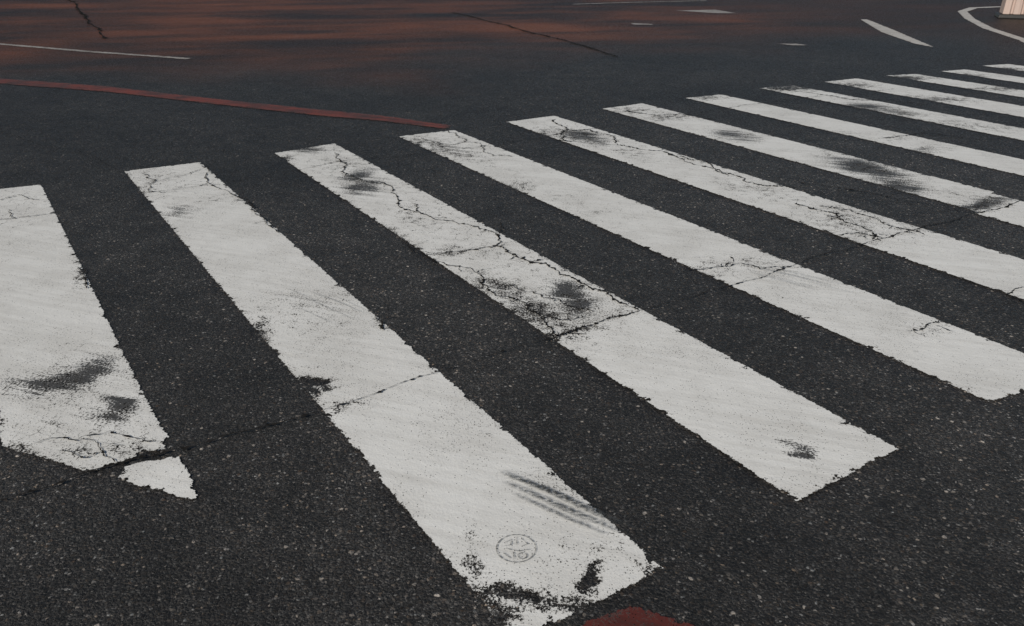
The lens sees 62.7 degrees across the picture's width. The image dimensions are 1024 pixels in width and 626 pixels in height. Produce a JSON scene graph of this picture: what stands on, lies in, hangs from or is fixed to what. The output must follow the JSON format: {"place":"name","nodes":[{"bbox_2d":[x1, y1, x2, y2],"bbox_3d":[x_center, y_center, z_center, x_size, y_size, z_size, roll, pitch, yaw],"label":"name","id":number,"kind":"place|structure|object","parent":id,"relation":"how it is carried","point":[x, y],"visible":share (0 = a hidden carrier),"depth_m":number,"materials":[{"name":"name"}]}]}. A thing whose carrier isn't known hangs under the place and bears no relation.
{"place":"outdoors","nodes":[
{"label":"outdoors","id":0,"kind":"place"},
{"bbox_2d":[0,0,1023,625],"bbox_3d":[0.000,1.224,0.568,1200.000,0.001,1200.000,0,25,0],"label":"asphalt road","id":1,"kind":"structure","parent":0,"point":[306,520],"depth_m":3.28,"materials":[{"name":"black asphalt"}]},
{"bbox_2d":[0,43,188,58],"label":"white lane line","id":2,"kind":"object","parent":1,"relation":"on","point":[95,51],"visible":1,"depth_m":9.71,"materials":[{"name":"paint"}]},
{"bbox_2d":[0,78,450,127],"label":"red road line","id":3,"kind":"object","parent":1,"relation":"on","point":[320,112],"visible":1,"depth_m":6.95,"materials":[{"name":"paint"}]},
{"bbox_2d":[0,0,1023,499],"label":"pavement crack","id":4,"kind":"object","parent":1,"relation":"on","point":[488,268],"visible":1,"depth_m":3.70,"materials":[{"name":"black asphalt"}]},
{"bbox_2d":[0,64,1023,625],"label":"zebra crossing","id":5,"kind":"object","parent":1,"relation":"on","point":[722,398],"visible":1,"depth_m":3.08,"materials":[{"name":"white paint"}]},
{"bbox_2d":[496,534,535,561],"bbox_3d":[0.010,0.556,1.989,0.096,0.001,0.100,0,25,0],"label":"painted survey stamp","id":6,"kind":"object","parent":5,"relation":"on","point":[517,550],"visible":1,"depth_m":1.98,"materials":[{"name":"grey paint"}]},
{"bbox_2d":[509,270,803,527],"bbox_3d":[-0.536,-0.089,3.368,3.117,0.005,2.444,18,30,34],"label":"tyre mark","id":7,"kind":"object","parent":5,"relation":"on","point":[560,497],"visible":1,"depth_m":2.14,"materials":[{"name":"grey rubber"}]},
{"bbox_2d":[583,606,693,625],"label":"red road marking","id":8,"kind":"object","parent":1,"relation":"on","point":[640,618],"visible":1,"depth_m":1.79,"materials":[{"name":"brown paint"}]},
{"bbox_2d":[585,0,802,44],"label":"white lane line","id":9,"kind":"object","parent":1,"relation":"on","point":[712,11],"visible":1,"depth_m":14.11,"materials":[{"name":"paint"}]},
{"bbox_2d":[862,19,929,46],"bbox_3d":[5.167,-3.850,11.491,0.367,0.001,3.400,3,25,7],"label":"white lane line","id":10,"kind":"object","parent":1,"relation":"on","point":[887,30],"visible":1,"depth_m":11.40,"materials":[{"name":"white paint"}]},
{"bbox_2d":[958,6,1023,42],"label":"white edge line","id":11,"kind":"object","parent":1,"relation":"on","point":[965,14],"visible":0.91,"depth_m":12.42,"materials":[{"name":"white paint"}]},
{"bbox_2d":[994,0,1023,18],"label":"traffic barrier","id":12,"kind":"object","parent":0,"point":[1011,9],"visible":1,"depth_m":13.06,"materials":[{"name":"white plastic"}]}
]}

